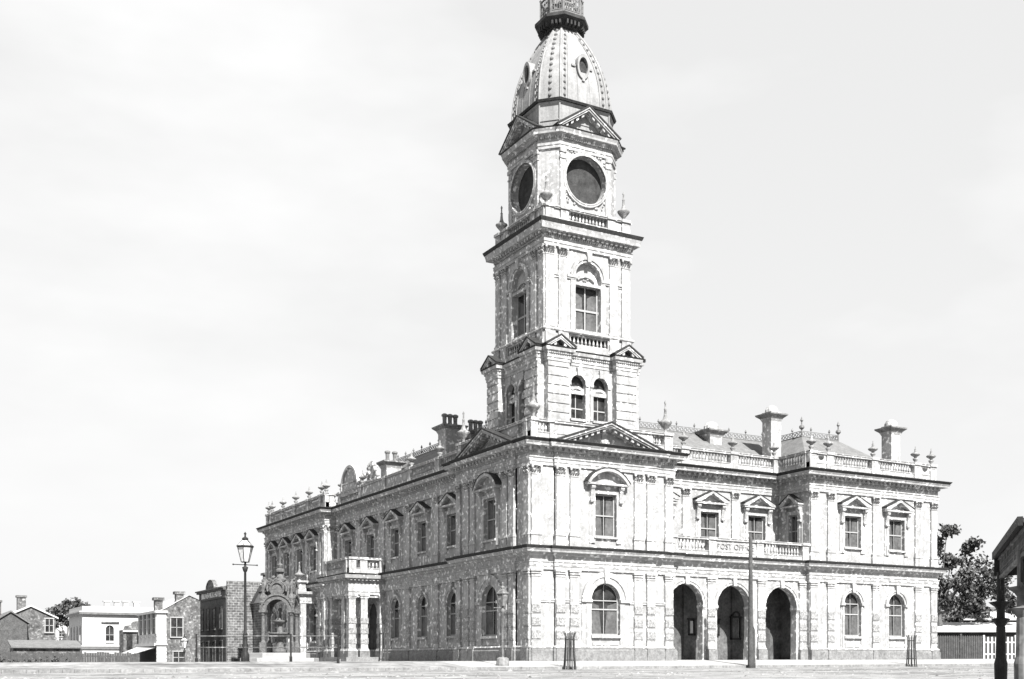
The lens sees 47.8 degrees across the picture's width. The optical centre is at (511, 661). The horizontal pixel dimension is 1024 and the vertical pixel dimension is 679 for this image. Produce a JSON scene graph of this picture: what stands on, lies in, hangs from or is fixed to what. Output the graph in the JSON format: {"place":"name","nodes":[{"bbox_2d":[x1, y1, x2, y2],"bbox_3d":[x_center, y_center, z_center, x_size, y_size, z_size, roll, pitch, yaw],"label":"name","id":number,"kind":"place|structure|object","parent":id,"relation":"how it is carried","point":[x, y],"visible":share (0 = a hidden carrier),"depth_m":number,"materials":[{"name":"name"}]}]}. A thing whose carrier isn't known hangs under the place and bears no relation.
{"place":"outdoors","nodes":[
{"label":"outdoors","id":0,"kind":"place"},
{"bbox_2d":[0,661,466,669],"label":"plaza","id":1,"kind":"structure","parent":0,"point":[157,665],"depth_m":56.88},
{"bbox_2d":[240,560,318,661],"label":"drinking fountain","id":2,"kind":"object","parent":1,"relation":"on","point":[279,588],"visible":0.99,"depth_m":75.02,"materials":[{"name":"stone"}]},
{"bbox_2d":[0,666,1013,678],"bbox_3d":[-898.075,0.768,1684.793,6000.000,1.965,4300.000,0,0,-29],"label":"ground","id":3,"kind":"structure","parent":0,"point":[755,673],"depth_m":54.70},
{"bbox_2d":[0,600,29,659],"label":"brick house","id":4,"kind":"structure","parent":3,"relation":"on","point":[13,625],"depth_m":111.46,"materials":[{"name":"brick"}]},
{"bbox_2d":[1,595,58,639],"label":"brick house","id":5,"kind":"structure","parent":3,"relation":"on","point":[41,625],"depth_m":114.60,"materials":[{"name":"brick"}]},
{"bbox_2d":[44,618,54,632],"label":"window","id":6,"kind":"structure","parent":5,"relation":"in","point":[48,622],"depth_m":114.93,"materials":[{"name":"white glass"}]},
{"bbox_2d":[4,654,70,661],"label":"shrub","id":7,"kind":"object","parent":3,"relation":"on","point":[52,660],"visible":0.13,"depth_m":101.82,"materials":[{"name":"grey plant"}]},
{"bbox_2d":[7,640,82,661],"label":"back yard shed","id":8,"kind":"structure","parent":3,"relation":"on","point":[47,646],"depth_m":108.00,"materials":[{"name":"metal"}]},
{"bbox_2d":[56,625,68,639],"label":"white cottage","id":9,"kind":"structure","parent":3,"relation":"on","point":[60,635],"depth_m":175.65,"materials":[{"name":"paint"}]},
{"bbox_2d":[45,597,90,639],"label":"round tree","id":10,"kind":"object","parent":3,"relation":"on","point":[61,610],"visible":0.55,"depth_m":169.86,"materials":[{"name":"grey plant"}]},
{"bbox_2d":[0,652,138,661],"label":"paling fence","id":11,"kind":"object","parent":3,"relation":"on","point":[96,657],"visible":0.37,"depth_m":104.90,"materials":[{"name":"grey wood"}]},
{"bbox_2d":[66,601,151,661],"bbox_3d":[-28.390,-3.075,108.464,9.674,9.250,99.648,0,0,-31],"label":"corner shop","id":12,"kind":"structure","parent":3,"relation":"on","point":[94,629],"depth_m":141.54,"materials":[{"name":"white paint"}]},
{"bbox_2d":[106,625,113,643],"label":"window","id":13,"kind":"structure","parent":12,"relation":"in","point":[109,629],"depth_m":141.68,"materials":[{"name":"white glass"}]},
{"bbox_2d":[119,621,139,661],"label":"ornate gable shop","id":14,"kind":"structure","parent":3,"relation":"on","point":[128,637],"depth_m":140.12,"materials":[{"name":"grey stone"}]},
{"bbox_2d":[126,634,132,649],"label":"window","id":15,"kind":"structure","parent":14,"relation":"in","point":[129,637],"depth_m":139.96,"materials":[{"name":"grey glass"}]},
{"bbox_2d":[123,591,200,661],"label":"gabled house","id":16,"kind":"structure","parent":3,"relation":"on","point":[164,628],"depth_m":123.37,"materials":[{"name":"stone"}]},
{"bbox_2d":[139,620,141,637],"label":"window","id":17,"kind":"structure","parent":16,"relation":"in","point":[140,620],"depth_m":128.94,"materials":[{"name":"grey glass"}]},
{"bbox_2d":[143,619,145,637],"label":"window","id":18,"kind":"structure","parent":16,"relation":"in","point":[144,619],"depth_m":127.03,"materials":[{"name":"grey glass"}]},
{"bbox_2d":[148,618,149,636],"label":"window","id":19,"kind":"structure","parent":16,"relation":"in","point":[149,618],"depth_m":125.37,"materials":[{"name":"grey glass"}]},
{"bbox_2d":[152,618,154,636],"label":"window","id":20,"kind":"structure","parent":16,"relation":"in","point":[152,618],"depth_m":123.18,"materials":[{"name":"grey glass"}]},
{"bbox_2d":[170,617,183,637],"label":"window","id":21,"kind":"structure","parent":16,"relation":"in","point":[176,623],"depth_m":122.91,"materials":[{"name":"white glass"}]},
{"bbox_2d":[172,651,183,661],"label":"window","id":22,"kind":"structure","parent":16,"relation":"in","point":[177,656],"depth_m":123.00,"materials":[{"name":"white glass"}]},
{"bbox_2d":[180,634,188,661],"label":"street lamp","id":23,"kind":"object","parent":3,"relation":"on","point":[184,641],"visible":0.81,"depth_m":99.88,"materials":[{"name":"white glass"}]},
{"bbox_2d":[195,573,264,661],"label":"brick hotel","id":24,"kind":"structure","parent":3,"relation":"on","point":[221,610],"depth_m":126.25,"materials":[{"name":"grey brick"}]},
{"bbox_2d":[200,609,203,630],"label":"window","id":25,"kind":"structure","parent":24,"relation":"in","point":[201,610],"depth_m":133.68,"materials":[{"name":"black glass"}]},
{"bbox_2d":[200,641,203,661],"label":"window","id":26,"kind":"structure","parent":24,"relation":"in","point":[201,642],"depth_m":133.73,"materials":[{"name":"black glass"}]},
{"bbox_2d":[205,608,208,630],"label":"window","id":27,"kind":"structure","parent":24,"relation":"in","point":[207,609],"depth_m":131.61,"materials":[{"name":"black glass"}]},
{"bbox_2d":[205,641,208,661],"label":"window","id":28,"kind":"structure","parent":24,"relation":"in","point":[207,642],"depth_m":131.61,"materials":[{"name":"black glass"}]},
{"bbox_2d":[211,607,215,629],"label":"window","id":29,"kind":"structure","parent":24,"relation":"in","point":[213,608],"depth_m":129.03,"materials":[{"name":"black glass"}]},
{"bbox_2d":[212,640,215,661],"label":"window","id":30,"kind":"structure","parent":24,"relation":"in","point":[213,641],"depth_m":129.06,"materials":[{"name":"black glass"}]},
{"bbox_2d":[218,606,222,629],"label":"window","id":31,"kind":"structure","parent":24,"relation":"in","point":[220,607],"depth_m":126.54,"materials":[{"name":"black glass"}]},
{"bbox_2d":[219,640,222,661],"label":"window","id":32,"kind":"structure","parent":24,"relation":"in","point":[220,641],"depth_m":126.51,"materials":[{"name":"black glass"}]},
{"bbox_2d":[250,584,261,652],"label":"brick annex","id":33,"kind":"object","parent":3,"relation":"on","point":[255,601],"visible":0.18,"depth_m":125.08,"materials":[{"name":"brick"}]},
{"bbox_2d":[195,634,339,662],"bbox_3d":[-12.937,-0.592,61.005,7.684,1.756,0.155,0,0,1],"label":"hitching rail","id":34,"kind":"object","parent":3,"relation":"on","point":[290,657],"visible":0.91,"depth_m":60.98,"materials":[{"name":"black metal"}]},
{"bbox_2d":[0,663,1013,673],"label":"kerb","id":35,"kind":"structure","parent":3,"relation":"on","point":[370,669],"depth_m":60.20,"materials":[{"name":"stone"}]},
{"bbox_2d":[563,628,576,669],"bbox_3d":[3.203,-0.708,63.977,0.759,2.505,0.766,0,0,-29],"label":"tree guard","id":36,"kind":"object","parent":3,"relation":"on","point":[568,645],"visible":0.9,"depth_m":63.94,"materials":[{"name":"grey wood"}]},
{"bbox_2d":[256,0,952,660],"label":"town hall","id":37,"kind":"structure","parent":3,"relation":"on","point":[618,534],"depth_m":75.13,"materials":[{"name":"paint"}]},
{"bbox_2d":[266,541,278,578],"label":"window","id":38,"kind":"structure","parent":37,"relation":"in","point":[273,545],"depth_m":111.15,"materials":[{"name":"grey stone"}]},
{"bbox_2d":[271,605,278,649],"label":"window","id":39,"kind":"structure","parent":37,"relation":"in","point":[274,608],"depth_m":111.29,"materials":[{"name":"grey stone"}]},
{"bbox_2d":[282,604,285,648],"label":"window","id":40,"kind":"structure","parent":37,"relation":"in","point":[283,615],"depth_m":108.29,"materials":[{"name":"grey stone"}]},
{"bbox_2d":[278,537,291,579],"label":"window","id":41,"kind":"structure","parent":37,"relation":"in","point":[285,542],"depth_m":107.65,"materials":[{"name":"grey stone"}]},
{"bbox_2d":[291,533,304,578],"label":"window","id":42,"kind":"structure","parent":37,"relation":"in","point":[298,538],"depth_m":104.52,"materials":[{"name":"grey stone"}]},
{"bbox_2d":[303,529,317,575],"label":"window","id":43,"kind":"structure","parent":37,"relation":"in","point":[311,534],"depth_m":101.48,"materials":[{"name":"grey stone"}]},
{"bbox_2d":[308,604,317,650],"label":"window","id":44,"kind":"structure","parent":37,"relation":"in","point":[315,615],"depth_m":101.60,"materials":[{"name":"grey glass"}]},
{"bbox_2d":[338,522,355,556],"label":"window","id":45,"kind":"structure","parent":37,"relation":"in","point":[346,528],"depth_m":96.55,"materials":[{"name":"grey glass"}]},
{"bbox_2d":[359,516,377,565],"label":"window","id":46,"kind":"structure","parent":37,"relation":"in","point":[368,522],"depth_m":92.35,"materials":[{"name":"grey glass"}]},
{"bbox_2d":[369,603,376,651],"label":"door","id":47,"kind":"structure","parent":37,"relation":"in","point":[373,613],"depth_m":92.60,"materials":[{"name":"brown wood"}]},
{"bbox_2d":[383,509,402,563],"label":"window","id":48,"kind":"structure","parent":37,"relation":"in","point":[393,515],"depth_m":88.08,"materials":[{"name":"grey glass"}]},
{"bbox_2d":[388,590,401,648],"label":"window","id":49,"kind":"structure","parent":37,"relation":"in","point":[398,606],"depth_m":88.10,"materials":[{"name":"grey glass"}]},
{"bbox_2d":[409,501,430,558],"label":"window","id":50,"kind":"structure","parent":37,"relation":"in","point":[419,508],"depth_m":83.76,"materials":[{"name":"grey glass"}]},
{"bbox_2d":[414,587,429,648],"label":"window","id":51,"kind":"structure","parent":37,"relation":"in","point":[425,605],"depth_m":83.96,"materials":[{"name":"grey glass"}]},
{"bbox_2d":[438,492,455,552],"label":"window","id":52,"kind":"structure","parent":37,"relation":"in","point":[448,500],"depth_m":79.79,"materials":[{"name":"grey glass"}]},
{"bbox_2d":[443,583,455,647],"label":"window","id":53,"kind":"structure","parent":37,"relation":"in","point":[451,588],"depth_m":79.92,"materials":[{"name":"grey glass"}]},
{"bbox_2d":[472,472,501,547],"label":"window","id":54,"kind":"structure","parent":37,"relation":"in","point":[486,481],"depth_m":72.42,"materials":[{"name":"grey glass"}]},
{"bbox_2d":[475,570,501,646],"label":"window","id":55,"kind":"structure","parent":37,"relation":"in","point":[493,616],"depth_m":72.52,"materials":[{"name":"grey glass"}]},
{"bbox_2d":[581,567,630,645],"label":"window","id":56,"kind":"structure","parent":37,"relation":"in","point":[599,601],"depth_m":70.58,"materials":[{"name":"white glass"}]},
{"bbox_2d":[583,467,630,544],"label":"window","id":57,"kind":"structure","parent":37,"relation":"in","point":[601,507],"depth_m":70.51,"materials":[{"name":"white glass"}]},
{"bbox_2d":[673,492,680,533],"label":"window","id":58,"kind":"structure","parent":37,"relation":"in","point":[676,498],"depth_m":76.58,"materials":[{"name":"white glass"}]},
{"bbox_2d":[687,618,696,635],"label":"notice board","id":59,"kind":"object","parent":37,"relation":"attached to","point":[691,626],"visible":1,"depth_m":77.23,"materials":[{"name":"black metal"}]},
{"bbox_2d":[692,490,729,549],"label":"window","id":60,"kind":"structure","parent":37,"relation":"in","point":[705,522],"depth_m":78.45,"materials":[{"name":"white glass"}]},
{"bbox_2d":[717,619,720,635],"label":"notice board","id":61,"kind":"object","parent":37,"relation":"attached to","point":[718,627],"visible":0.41,"depth_m":78.29,"materials":[{"name":"black metal"}]},
{"bbox_2d":[729,611,741,639],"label":"notice board","id":62,"kind":"object","parent":37,"relation":"attached to","point":[732,616],"visible":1,"depth_m":78.89,"materials":[{"name":"black wood"}]},
{"bbox_2d":[740,494,775,553],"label":"window","id":63,"kind":"structure","parent":37,"relation":"in","point":[753,524],"depth_m":80.49,"materials":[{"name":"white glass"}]},
{"bbox_2d":[765,604,769,659],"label":"door","id":64,"kind":"structure","parent":37,"relation":"in","point":[767,643],"depth_m":80.45,"materials":[{"name":"grey wood"}]},
{"bbox_2d":[778,494,803,553],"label":"window","id":65,"kind":"structure","parent":37,"relation":"in","point":[790,501],"depth_m":80.16,"materials":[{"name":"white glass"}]},
{"bbox_2d":[840,584,865,647],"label":"window","id":66,"kind":"structure","parent":37,"relation":"in","point":[849,602],"depth_m":80.81,"materials":[{"name":"white glass"}]},
{"bbox_2d":[837,495,871,553],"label":"window","id":67,"kind":"structure","parent":37,"relation":"in","point":[848,525],"depth_m":80.73,"materials":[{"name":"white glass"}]},
{"bbox_2d":[884,586,908,647],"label":"window","id":68,"kind":"structure","parent":37,"relation":"in","point":[893,605],"depth_m":82.88,"materials":[{"name":"white glass"}]},
{"bbox_2d":[882,499,914,556],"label":"window","id":69,"kind":"structure","parent":37,"relation":"in","point":[892,527],"depth_m":82.82,"materials":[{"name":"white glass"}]},
{"bbox_2d":[748,537,755,667],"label":"timber pole","id":70,"kind":"object","parent":3,"relation":"on","point":[751,648],"visible":0.91,"depth_m":70.23,"materials":[{"name":"grey wood"}]},
{"bbox_2d":[906,635,916,666],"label":"tree guard","id":71,"kind":"object","parent":3,"relation":"on","point":[914,648],"visible":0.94,"depth_m":77.12,"materials":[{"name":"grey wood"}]},
{"bbox_2d":[938,634,981,658],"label":"picket fence","id":72,"kind":"object","parent":3,"relation":"on","point":[961,641],"visible":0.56,"depth_m":88.04,"materials":[{"name":"grey wood"}]},
{"bbox_2d":[942,593,994,621],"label":"bushy tree","id":73,"kind":"object","parent":3,"relation":"on","point":[961,619],"visible":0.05,"depth_m":98.89,"materials":[{"name":"grey plant"}]},
{"bbox_2d":[937,622,1015,658],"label":"yard shed","id":74,"kind":"structure","parent":3,"relation":"on","point":[987,629],"depth_m":90.32,"materials":[{"name":"metal"}]},
{"bbox_2d":[937,523,1016,625],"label":"gum tree","id":75,"kind":"object","parent":3,"relation":"on","point":[972,604],"visible":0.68,"depth_m":92.40,"materials":[{"name":"grey plant"}]},
{"bbox_2d":[946,612,1016,621],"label":"yard outbuilding","id":76,"kind":"structure","parent":3,"relation":"on","point":[993,614],"depth_m":99.54,"materials":[{"name":"metal"}]},
{"bbox_2d":[982,635,1015,658],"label":"picket fence","id":77,"kind":"object","parent":3,"relation":"on","point":[992,653],"visible":0.53,"depth_m":88.01,"materials":[{"name":"white wood"}]},
{"bbox_2d":[989,516,1023,678],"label":"iron verandah","id":78,"kind":"object","parent":3,"relation":"on","point":[1008,555],"visible":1,"depth_m":17.70,"materials":[{"name":"black metal"}]},
{"bbox_2d":[0,0,1023,618],"label":"sky","id":79,"kind":"structure","parent":0,"point":[243,243],"materials":[{"name":"white"}]},
{"bbox_2d":[440,659,1014,666],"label":"pavement","id":80,"kind":"structure","parent":0,"point":[684,663],"depth_m":72.08,"materials":[{"name":"white concrete"}]},
{"bbox_2d":[494,582,511,665],"bbox_3d":[-0.511,-1.926,63.454,0.861,4.901,0.767,0,0,12],"label":"street lamp","id":81,"kind":"object","parent":80,"relation":"on","point":[502,593],"visible":0.97,"depth_m":63.28,"materials":[{"name":"grey metal"}]},
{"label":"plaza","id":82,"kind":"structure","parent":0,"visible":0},
{"bbox_2d":[232,532,257,661],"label":"street lamp","id":83,"kind":"object","parent":82,"relation":"on","point":[245,546],"visible":0.93,"depth_m":65.87,"materials":[{"name":"black metal"}]},
{"bbox_2d":[378,628,388,660],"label":"tree guard","id":84,"kind":"object","parent":82,"relation":"on","point":[383,643],"visible":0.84,"depth_m":77.00,"materials":[{"name":"grey wood"}]}
]}

